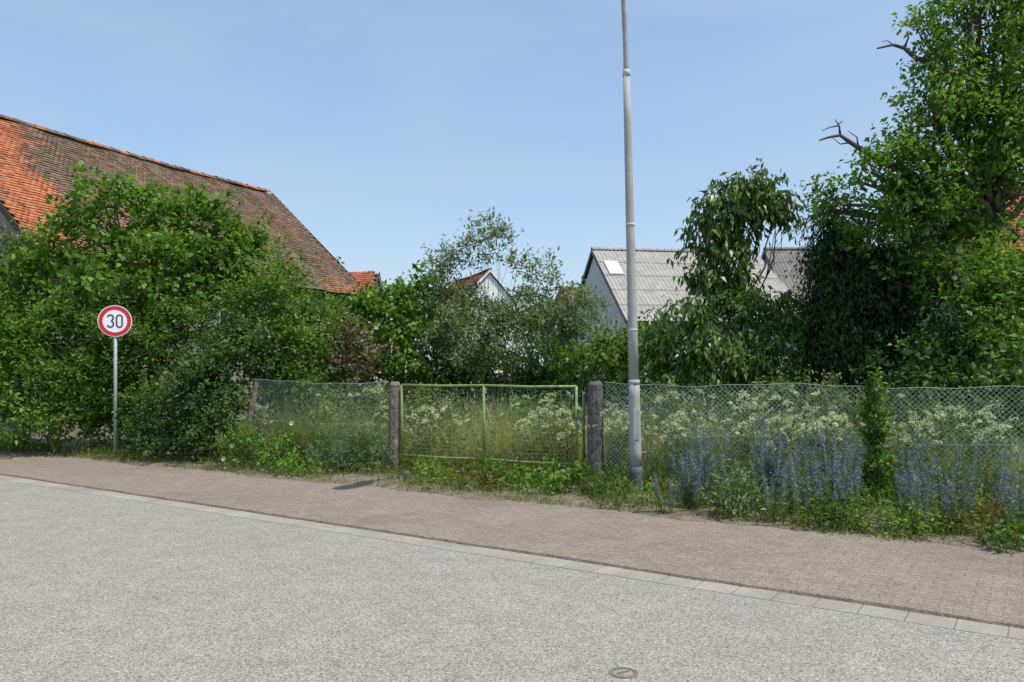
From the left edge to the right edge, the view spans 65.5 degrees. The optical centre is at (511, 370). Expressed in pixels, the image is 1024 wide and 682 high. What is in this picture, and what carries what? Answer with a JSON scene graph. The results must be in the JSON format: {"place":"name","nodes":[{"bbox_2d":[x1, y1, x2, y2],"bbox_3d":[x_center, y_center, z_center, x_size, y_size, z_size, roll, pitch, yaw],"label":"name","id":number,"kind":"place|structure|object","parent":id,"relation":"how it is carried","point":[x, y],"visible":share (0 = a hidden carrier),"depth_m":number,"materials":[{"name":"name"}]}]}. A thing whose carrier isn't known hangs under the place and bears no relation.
{"place":"outdoors","nodes":[
{"label":"outdoors","id":0,"kind":"place"},
{"bbox_2d":[0,480,1023,681],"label":"road","id":1,"kind":"structure","parent":0,"point":[96,588],"depth_m":5.57,"materials":[{"name":"grey asphalt"}]},
{"bbox_2d":[0,475,1023,639],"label":"kerb","id":2,"kind":"structure","parent":1,"relation":"attached to","point":[931,620],"depth_m":6.87,"materials":[{"name":"concrete"}]},
{"bbox_2d":[608,667,637,678],"bbox_3d":[0.640,1.741,4.580,0.170,0.018,0.170,0,0,0],"label":"valve cover","id":3,"kind":"object","parent":1,"relation":"on","point":[625,673],"visible":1,"depth_m":4.57,"materials":[{"name":"metal"}]},
{"bbox_2d":[0,450,1023,628],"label":"pavement","id":4,"kind":"structure","parent":0,"point":[976,584],"depth_m":8.06,"materials":[{"name":"grey brick"}]},
{"bbox_2d":[98,305,131,457],"bbox_3d":[-7.569,0.300,15.201,0.600,3.080,0.085,0,0,-16],"label":"speed limit sign","id":5,"kind":"object","parent":4,"relation":"on","point":[115,321],"visible":0.99,"depth_m":15.18,"materials":[{"name":"metal"}]},
{"bbox_2d":[0,411,1023,551],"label":"verge","id":6,"kind":"structure","parent":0,"point":[364,479],"depth_m":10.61,"materials":[{"name":"green plant"}]},
{"bbox_2d":[0,218,88,439],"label":"hedge shrub","id":7,"kind":"object","parent":6,"relation":"on","point":[16,239],"visible":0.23,"depth_m":18.51,"materials":[{"name":"green plant"}]},
{"bbox_2d":[0,267,129,455],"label":"hedge shrub","id":8,"kind":"object","parent":6,"relation":"on","point":[17,346],"visible":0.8,"depth_m":16.16,"materials":[{"name":"green plant"}]},
{"bbox_2d":[47,273,231,452],"bbox_3d":[-7.859,-0.152,16.715,3.833,3.903,2.862,0,0,0],"label":"hedge shrub","id":9,"kind":"object","parent":6,"relation":"on","point":[145,333],"visible":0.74,"depth_m":16.14,"materials":[{"name":"green plant"}]},
{"bbox_2d":[0,159,311,445],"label":"broadleaf tree","id":10,"kind":"object","parent":6,"relation":"on","point":[185,253],"visible":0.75,"depth_m":17.43,"materials":[{"name":"green plant"}]},
{"bbox_2d":[115,304,282,462],"bbox_3d":[-6.105,0.228,15.085,3.220,3.155,2.612,0,0,0],"label":"hedge shrub","id":11,"kind":"object","parent":6,"relation":"on","point":[197,426],"visible":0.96,"depth_m":14.83,"materials":[{"name":"green plant"}]},
{"bbox_2d":[212,413,307,473],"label":"hedge shrub","id":12,"kind":"object","parent":6,"relation":"on","point":[252,439],"visible":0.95,"depth_m":13.44,"materials":[{"name":"green plant"}]},
{"bbox_2d":[277,457,329,475],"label":"leafy weed","id":13,"kind":"object","parent":6,"relation":"on","point":[305,463],"visible":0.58,"depth_m":12.75,"materials":[{"name":"green plant"}]},
{"bbox_2d":[264,373,358,435],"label":"meadow thicket","id":14,"kind":"object","parent":6,"relation":"on","point":[295,404],"visible":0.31,"depth_m":15.33,"materials":[{"name":"green plant"}]},
{"bbox_2d":[244,379,388,470],"bbox_3d":[-3.440,1.001,13.934,3.003,1.686,0.178,0,0,20],"label":"wire fence","id":15,"kind":"object","parent":6,"relation":"on","point":[252,402],"visible":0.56,"depth_m":13.98,"materials":[{"name":"grey metal"}]},
{"bbox_2d":[296,419,359,472],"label":"feathery weed","id":16,"kind":"object","parent":6,"relation":"on","point":[322,448],"visible":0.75,"depth_m":13.22,"materials":[{"name":"green plant"}]},
{"bbox_2d":[311,409,403,474],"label":"feathery weed","id":17,"kind":"object","parent":6,"relation":"on","point":[357,435],"visible":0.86,"depth_m":13.10,"materials":[{"name":"green plant"}]},
{"bbox_2d":[388,381,400,472],"bbox_3d":[-1.960,1.012,13.242,0.213,1.656,0.218,0,0,25],"label":"gate post","id":18,"kind":"object","parent":6,"relation":"on","point":[394,400],"visible":0.86,"depth_m":13.16,"materials":[{"name":"grey concrete"}]},
{"bbox_2d":[399,456,464,484],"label":"leafy weed","id":19,"kind":"object","parent":6,"relation":"on","point":[433,470],"visible":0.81,"depth_m":11.77,"materials":[{"name":"green plant"}]},
{"bbox_2d":[445,460,506,491],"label":"dry weed","id":20,"kind":"object","parent":6,"relation":"on","point":[477,480],"visible":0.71,"depth_m":11.16,"materials":[{"name":"green plant"}]},
{"bbox_2d":[401,384,584,479],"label":"garden gate","id":21,"kind":"structure","parent":6,"relation":"on","point":[577,418],"depth_m":12.45,"materials":[{"name":"metal"}]},
{"bbox_2d":[476,455,546,490],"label":"leafy weed","id":22,"kind":"object","parent":6,"relation":"on","point":[520,478],"visible":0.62,"depth_m":11.28,"materials":[{"name":"green plant"}]},
{"bbox_2d":[0,430,1023,541],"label":"ground cover","id":23,"kind":"object","parent":6,"relation":"on","point":[872,514],"visible":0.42,"depth_m":10.15,"materials":[{"name":"green plant"}]},
{"bbox_2d":[509,449,600,495],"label":"leafy weed","id":24,"kind":"object","parent":6,"relation":"on","point":[556,476],"visible":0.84,"depth_m":10.83,"materials":[{"name":"green plant"}]},
{"bbox_2d":[587,381,603,476],"bbox_3d":[1.232,0.997,11.777,0.233,1.686,0.234,0,0,25],"label":"gate post","id":25,"kind":"object","parent":6,"relation":"on","point":[595,437],"visible":0.81,"depth_m":11.70,"materials":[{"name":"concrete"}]},
{"bbox_2d":[579,463,634,495],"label":"leafy weed","id":26,"kind":"object","parent":6,"relation":"on","point":[610,479],"visible":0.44,"depth_m":10.59,"materials":[{"name":"green plant"}]},
{"bbox_2d":[621,0,642,493],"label":"street lamp","id":27,"kind":"object","parent":6,"relation":"on","point":[635,427],"visible":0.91,"depth_m":10.90,"materials":[{"name":"metal"}]},
{"bbox_2d":[651,471,677,514],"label":"spiked flower plant","id":28,"kind":"object","parent":6,"relation":"on","point":[660,503],"visible":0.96,"depth_m":9.35,"materials":[{"name":"green plant"}]},
{"bbox_2d":[666,422,697,492],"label":"spiked flower plant","id":29,"kind":"object","parent":6,"relation":"on","point":[673,468],"visible":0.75,"depth_m":10.76,"materials":[{"name":"blue plant"}]},
{"bbox_2d":[677,441,708,509],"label":"spiked flower plant","id":30,"kind":"object","parent":6,"relation":"on","point":[684,478],"visible":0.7,"depth_m":9.67,"materials":[{"name":"blue plant"}]},
{"bbox_2d":[676,447,712,508],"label":"spiked flower plant","id":31,"kind":"object","parent":6,"relation":"on","point":[689,491],"visible":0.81,"depth_m":9.66,"materials":[{"name":"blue plant"}]},
{"bbox_2d":[687,470,704,510],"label":"spiked flower plant","id":32,"kind":"object","parent":6,"relation":"on","point":[695,500],"visible":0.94,"depth_m":9.48,"materials":[{"name":"blue plant"}]},
{"bbox_2d":[689,415,706,497],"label":"spiked flower plant","id":33,"kind":"object","parent":6,"relation":"on","point":[697,453],"visible":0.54,"depth_m":10.44,"materials":[{"name":"blue plant"}]},
{"bbox_2d":[706,416,729,505],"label":"spiked flower plant","id":34,"kind":"object","parent":6,"relation":"on","point":[714,471],"visible":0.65,"depth_m":9.89,"materials":[{"name":"blue plant"}]},
{"bbox_2d":[696,459,769,518],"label":"leafy weed","id":35,"kind":"object","parent":6,"relation":"on","point":[727,503],"visible":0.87,"depth_m":9.13,"materials":[{"name":"green plant"}]},
{"bbox_2d":[746,413,781,503],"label":"spiked flower plant","id":36,"kind":"object","parent":6,"relation":"on","point":[762,461],"visible":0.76,"depth_m":9.63,"materials":[{"name":"blue plant"}]},
{"bbox_2d":[754,426,786,509],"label":"spiked flower plant","id":37,"kind":"object","parent":6,"relation":"on","point":[773,468],"visible":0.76,"depth_m":9.62,"materials":[{"name":"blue plant"}]},
{"bbox_2d":[762,460,787,522],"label":"spiked flower plant","id":38,"kind":"object","parent":6,"relation":"on","point":[765,487],"visible":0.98,"depth_m":8.86,"materials":[{"name":"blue plant"}]},
{"bbox_2d":[781,441,798,514],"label":"spiked flower plant","id":39,"kind":"object","parent":6,"relation":"on","point":[795,456],"visible":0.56,"depth_m":9.31,"materials":[{"name":"blue plant"}]},
{"bbox_2d":[786,442,812,525],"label":"spiked flower plant","id":40,"kind":"object","parent":6,"relation":"on","point":[802,484],"visible":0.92,"depth_m":8.70,"materials":[{"name":"blue plant"}]},
{"bbox_2d":[802,424,822,503],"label":"spiked flower plant","id":41,"kind":"object","parent":6,"relation":"on","point":[809,474],"visible":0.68,"depth_m":9.63,"materials":[{"name":"blue plant"}]},
{"bbox_2d":[604,378,1023,501],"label":"wire fence","id":42,"kind":"object","parent":6,"relation":"on","point":[843,440],"visible":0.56,"depth_m":10.47,"materials":[{"name":"metal"}]},
{"bbox_2d":[851,365,897,505],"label":"climbing ivy","id":43,"kind":"object","parent":42,"relation":"attached to","point":[881,438],"visible":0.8,"depth_m":10.08,"materials":[{"name":"green plant"}]},
{"bbox_2d":[787,391,840,474],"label":"umbel plant","id":44,"kind":"object","parent":6,"relation":"on","point":[803,427],"visible":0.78,"depth_m":10.63,"materials":[{"name":"green plant"}]},
{"bbox_2d":[814,475,845,527],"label":"spiked flower plant","id":45,"kind":"object","parent":6,"relation":"on","point":[823,496],"visible":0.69,"depth_m":8.54,"materials":[{"name":"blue plant"}]},
{"bbox_2d":[811,430,858,512],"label":"spiked flower plant","id":46,"kind":"object","parent":6,"relation":"on","point":[826,462],"visible":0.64,"depth_m":9.02,"materials":[{"name":"blue plant"}]},
{"bbox_2d":[796,477,883,534],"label":"leafy weed","id":47,"kind":"object","parent":6,"relation":"on","point":[833,503],"visible":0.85,"depth_m":8.45,"materials":[{"name":"green plant"}]},
{"bbox_2d":[836,430,858,516],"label":"spiked flower plant","id":48,"kind":"object","parent":6,"relation":"on","point":[848,472],"visible":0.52,"depth_m":8.77,"materials":[{"name":"blue plant"}]},
{"bbox_2d":[834,432,863,516],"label":"spiked flower plant","id":49,"kind":"object","parent":6,"relation":"on","point":[855,474],"visible":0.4,"depth_m":9.08,"materials":[{"name":"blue plant"}]},
{"bbox_2d":[837,444,860,523],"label":"spiked flower plant","id":50,"kind":"object","parent":6,"relation":"on","point":[844,490],"visible":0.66,"depth_m":8.65,"materials":[{"name":"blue plant"}]},
{"bbox_2d":[860,501,956,541],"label":"leafy weed","id":51,"kind":"object","parent":6,"relation":"on","point":[919,518],"visible":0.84,"depth_m":8.06,"materials":[{"name":"green plant"}]},
{"bbox_2d":[894,450,939,531],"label":"spiked flower plant","id":52,"kind":"object","parent":6,"relation":"on","point":[904,494],"visible":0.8,"depth_m":8.23,"materials":[{"name":"blue plant"}]},
{"bbox_2d":[900,442,934,532],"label":"spiked flower plant","id":53,"kind":"object","parent":6,"relation":"on","point":[912,482],"visible":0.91,"depth_m":8.22,"materials":[{"name":"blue plant"}]},
{"bbox_2d":[907,436,929,508],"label":"spiked flower plant","id":54,"kind":"object","parent":6,"relation":"on","point":[923,475],"visible":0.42,"depth_m":9.16,"materials":[{"name":"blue plant"}]},
{"bbox_2d":[934,457,974,528],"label":"spiked flower plant","id":55,"kind":"object","parent":6,"relation":"on","point":[950,487],"visible":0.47,"depth_m":8.46,"materials":[{"name":"blue plant"}]},
{"bbox_2d":[939,436,988,535],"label":"spiked flower plant","id":56,"kind":"object","parent":6,"relation":"on","point":[968,495],"visible":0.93,"depth_m":8.09,"materials":[{"name":"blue plant"}]},
{"bbox_2d":[930,490,1018,536],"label":"leafy weed","id":57,"kind":"object","parent":6,"relation":"on","point":[989,515],"visible":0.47,"depth_m":8.16,"materials":[{"name":"green plant"}]},
{"bbox_2d":[954,406,1018,497],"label":"umbel plant","id":58,"kind":"object","parent":6,"relation":"on","point":[980,421],"visible":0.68,"depth_m":9.95,"materials":[{"name":"green plant"}]},
{"bbox_2d":[966,507,1023,554],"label":"leafy weed","id":59,"kind":"object","parent":6,"relation":"on","point":[1008,535],"visible":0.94,"depth_m":7.54,"materials":[{"name":"green plant"}]},
{"bbox_2d":[989,437,1014,519],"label":"spiked flower plant","id":60,"kind":"object","parent":6,"relation":"on","point":[995,482],"visible":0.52,"depth_m":8.78,"materials":[{"name":"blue plant"}]},
{"bbox_2d":[999,440,1023,540],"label":"spiked flower plant","id":61,"kind":"object","parent":6,"relation":"on","point":[1011,502],"visible":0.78,"depth_m":7.92,"materials":[{"name":"blue plant"}]},
{"bbox_2d":[0,0,1023,371],"label":"sky","id":62,"kind":"structure","parent":0,"point":[379,125],"materials":[{"name":"blue"}]},
{"bbox_2d":[76,372,1023,499],"bbox_3d":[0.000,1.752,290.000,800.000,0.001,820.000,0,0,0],"label":"ground","id":63,"kind":"structure","parent":0,"point":[217,431],"depth_m":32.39,"materials":[{"name":"green plant"}]},
{"bbox_2d":[0,114,368,438],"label":"barn","id":64,"kind":"structure","parent":63,"relation":"on","point":[35,167],"depth_m":25.47,"materials":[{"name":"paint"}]},
{"bbox_2d":[184,247,355,427],"bbox_3d":[-5.066,-0.385,16.489,3.359,4.374,3.020,0,0,0],"label":"hedge shrub","id":65,"kind":"object","parent":63,"relation":"on","point":[298,335],"visible":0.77,"depth_m":16.05,"materials":[{"name":"green plant"}]},
{"bbox_2d":[238,343,388,416],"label":"garden bush","id":66,"kind":"object","parent":63,"relation":"on","point":[333,374],"visible":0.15,"depth_m":19.02,"materials":[{"name":"green plant"}]},
{"bbox_2d":[286,301,399,410],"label":"hedge shrub","id":67,"kind":"object","parent":63,"relation":"on","point":[349,351],"visible":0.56,"depth_m":17.29,"materials":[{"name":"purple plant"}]},
{"bbox_2d":[317,368,407,441],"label":"meadow thicket","id":68,"kind":"object","parent":63,"relation":"on","point":[370,395],"visible":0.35,"depth_m":15.40,"materials":[{"name":"green plant"}]},
{"bbox_2d":[349,271,386,397],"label":"village house","id":69,"kind":"structure","parent":63,"relation":"on","point":[363,276],"depth_m":44.15,"materials":[{"name":"white paint"}]},
{"bbox_2d":[307,260,448,418],"bbox_3d":[-3.319,-0.529,19.916,3.786,4.660,3.004,0,0,0],"label":"broadleaf shrub","id":70,"kind":"object","parent":63,"relation":"on","point":[402,303],"visible":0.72,"depth_m":19.75,"materials":[{"name":"green plant"}]},
{"bbox_2d":[311,341,460,418],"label":"garden bush","id":71,"kind":"object","parent":63,"relation":"on","point":[419,378],"visible":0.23,"depth_m":20.92,"materials":[{"name":"green plant"}]},
{"bbox_2d":[373,373,481,452],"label":"meadow thicket","id":72,"kind":"object","parent":63,"relation":"on","point":[418,400],"visible":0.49,"depth_m":15.42,"materials":[{"name":"green plant"}]},
{"bbox_2d":[395,281,491,416],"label":"dark shrub","id":73,"kind":"object","parent":63,"relation":"on","point":[432,352],"visible":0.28,"depth_m":21.77,"materials":[{"name":"green plant"}]},
{"bbox_2d":[384,333,511,414],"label":"garden bush","id":74,"kind":"object","parent":63,"relation":"on","point":[451,381],"visible":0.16,"depth_m":22.11,"materials":[{"name":"green plant"}]},
{"bbox_2d":[434,268,513,392],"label":"village house","id":75,"kind":"structure","parent":63,"relation":"on","point":[493,286],"depth_m":62.16,"materials":[{"name":"paint"}]},
{"bbox_2d":[417,206,565,438],"bbox_3d":[-0.622,-1.186,19.735,4.000,5.964,2.850,0,0,0],"label":"feathery tree","id":76,"kind":"object","parent":63,"relation":"on","point":[499,321],"visible":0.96,"depth_m":19.72,"materials":[{"name":"green plant"}]},
{"bbox_2d":[445,343,544,416],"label":"garden bush","id":77,"kind":"object","parent":63,"relation":"on","point":[494,376],"visible":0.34,"depth_m":21.78,"materials":[{"name":"green plant"}]},
{"bbox_2d":[487,384,581,454],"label":"meadow thicket","id":78,"kind":"object","parent":63,"relation":"on","point":[550,397],"visible":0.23,"depth_m":14.78,"materials":[{"name":"green plant"}]},
{"bbox_2d":[490,333,605,433],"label":"garden bush","id":79,"kind":"object","parent":63,"relation":"on","point":[539,370],"visible":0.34,"depth_m":21.36,"materials":[{"name":"green plant"}]},
{"bbox_2d":[517,274,627,415],"bbox_3d":[1.599,-0.283,19.809,2.564,4.157,2.275,0,0,31],"label":"feathery shrub","id":80,"kind":"object","parent":63,"relation":"on","point":[572,326],"visible":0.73,"depth_m":19.73,"materials":[{"name":"green plant"}]},
{"bbox_2d":[528,342,643,417],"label":"garden bush","id":81,"kind":"object","parent":63,"relation":"on","point":[558,381],"visible":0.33,"depth_m":20.56,"materials":[{"name":"green plant"}]},
{"bbox_2d":[545,311,681,429],"bbox_3d":[2.592,0.224,17.128,3.849,3.149,2.068,0,0,-22],"label":"broadleaf shrub","id":82,"kind":"object","parent":63,"relation":"on","point":[605,353],"visible":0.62,"depth_m":16.91,"materials":[{"name":"green plant"}]},
{"bbox_2d":[221,396,1023,499],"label":"meadow weeds","id":83,"kind":"object","parent":63,"relation":"on","point":[572,434],"visible":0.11,"depth_m":12.84,"materials":[{"name":"green plant"}]},
{"bbox_2d":[580,348,695,414],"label":"garden bush","id":84,"kind":"object","parent":63,"relation":"on","point":[626,385],"visible":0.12,"depth_m":20.28,"materials":[{"name":"green plant"}]},
{"bbox_2d":[607,371,719,453],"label":"meadow thicket","id":85,"kind":"object","parent":63,"relation":"on","point":[666,404],"visible":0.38,"depth_m":13.41,"materials":[{"name":"green plant"}]},
{"bbox_2d":[570,247,806,416],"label":"grey barn","id":86,"kind":"structure","parent":63,"relation":"on","point":[606,270],"depth_m":33.26,"materials":[{"name":"white paint"}]},
{"bbox_2d":[658,376,754,445],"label":"meadow thicket","id":87,"kind":"object","parent":63,"relation":"on","point":[715,400],"visible":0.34,"depth_m":13.53,"materials":[{"name":"green plant"}]},
{"bbox_2d":[645,334,776,416],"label":"garden bush","id":88,"kind":"object","parent":63,"relation":"on","point":[708,369],"visible":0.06,"depth_m":19.36,"materials":[{"name":"green plant"}]},
{"bbox_2d":[622,280,830,426],"bbox_3d":[4.659,-0.126,16.431,4.757,3.860,3.118,0,0,0],"label":"walnut shrub","id":89,"kind":"object","parent":63,"relation":"on","point":[697,336],"visible":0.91,"depth_m":16.10,"materials":[{"name":"green plant"}]},
{"bbox_2d":[667,158,806,414],"bbox_3d":[4.770,-1.316,16.986,2.822,6.322,1.545,0,0,0],"label":"cherry tree","id":90,"kind":"object","parent":63,"relation":"on","point":[723,243],"visible":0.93,"depth_m":16.79,"materials":[{"name":"green plant"}]},
{"bbox_2d":[706,335,836,433],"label":"garden bush","id":91,"kind":"object","parent":63,"relation":"on","point":[746,386],"visible":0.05,"depth_m":19.01,"materials":[{"name":"green plant"}]},
{"bbox_2d":[713,368,858,464],"bbox_3d":[4.361,0.874,12.787,2.237,1.841,1.655,0,0,35],"label":"meadow thicket","id":92,"kind":"object","parent":63,"relation":"on","point":[763,393],"visible":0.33,"depth_m":12.76,"materials":[{"name":"green plant"}]},
{"bbox_2d":[761,247,888,410],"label":"grey barn","id":93,"kind":"structure","parent":63,"relation":"on","point":[783,257],"depth_m":37.28,"materials":[{"name":"paint"}]},
{"bbox_2d":[768,364,889,456],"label":"meadow thicket","id":94,"kind":"object","parent":63,"relation":"on","point":[836,400],"visible":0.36,"depth_m":12.58,"materials":[{"name":"green plant"}]},
{"bbox_2d":[768,349,903,425],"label":"garden bush","id":95,"kind":"object","parent":63,"relation":"on","point":[803,397],"visible":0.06,"depth_m":17.56,"materials":[{"name":"green plant"}]},
{"bbox_2d":[774,197,967,433],"bbox_3d":[7.271,-0.909,16.244,3.487,5.530,3.246,0,0,0],"label":"yew tree","id":96,"kind":"object","parent":63,"relation":"on","point":[858,294],"visible":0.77,"depth_m":15.81,"materials":[{"name":"green plant"}]},
{"bbox_2d":[794,0,1023,432],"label":"tall tree","id":97,"kind":"object","parent":63,"relation":"on","point":[991,159],"visible":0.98,"depth_m":14.78,"materials":[{"name":"green plant"}]},
{"bbox_2d":[844,360,977,464],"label":"meadow thicket","id":98,"kind":"object","parent":63,"relation":"on","point":[893,401],"visible":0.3,"depth_m":11.76,"materials":[{"name":"green plant"}]},
{"bbox_2d":[848,306,1023,449],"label":"dark shrub","id":99,"kind":"object","parent":63,"relation":"on","point":[962,367],"visible":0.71,"depth_m":13.35,"materials":[{"name":"green plant"}]},
{"bbox_2d":[889,187,1023,426],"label":"village house","id":100,"kind":"structure","parent":63,"relation":"on","point":[1014,226],"depth_m":23.52,"materials":[{"name":"paint"}]},
{"bbox_2d":[932,403,993,506],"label":"umbel plant","id":101,"kind":"object","parent":63,"relation":"on","point":[961,417],"visible":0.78,"depth_m":9.98,"materials":[{"name":"green plant"}]},
{"bbox_2d":[908,386,1023,479],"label":"meadow thicket","id":102,"kind":"object","parent":63,"relation":"on","point":[947,421],"visible":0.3,"depth_m":10.91,"materials":[{"name":"green plant"}]},
{"bbox_2d":[930,227,1023,452],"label":"hedge shrub","id":103,"kind":"object","parent":63,"relation":"on","point":[988,304],"visible":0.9,"depth_m":13.27,"materials":[{"name":"green plant"}]},
{"bbox_2d":[956,398,1012,491],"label":"umbel plant","id":104,"kind":"object","parent":63,"relation":"on","point":[1008,426],"visible":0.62,"depth_m":9.99,"materials":[{"name":"green plant"}]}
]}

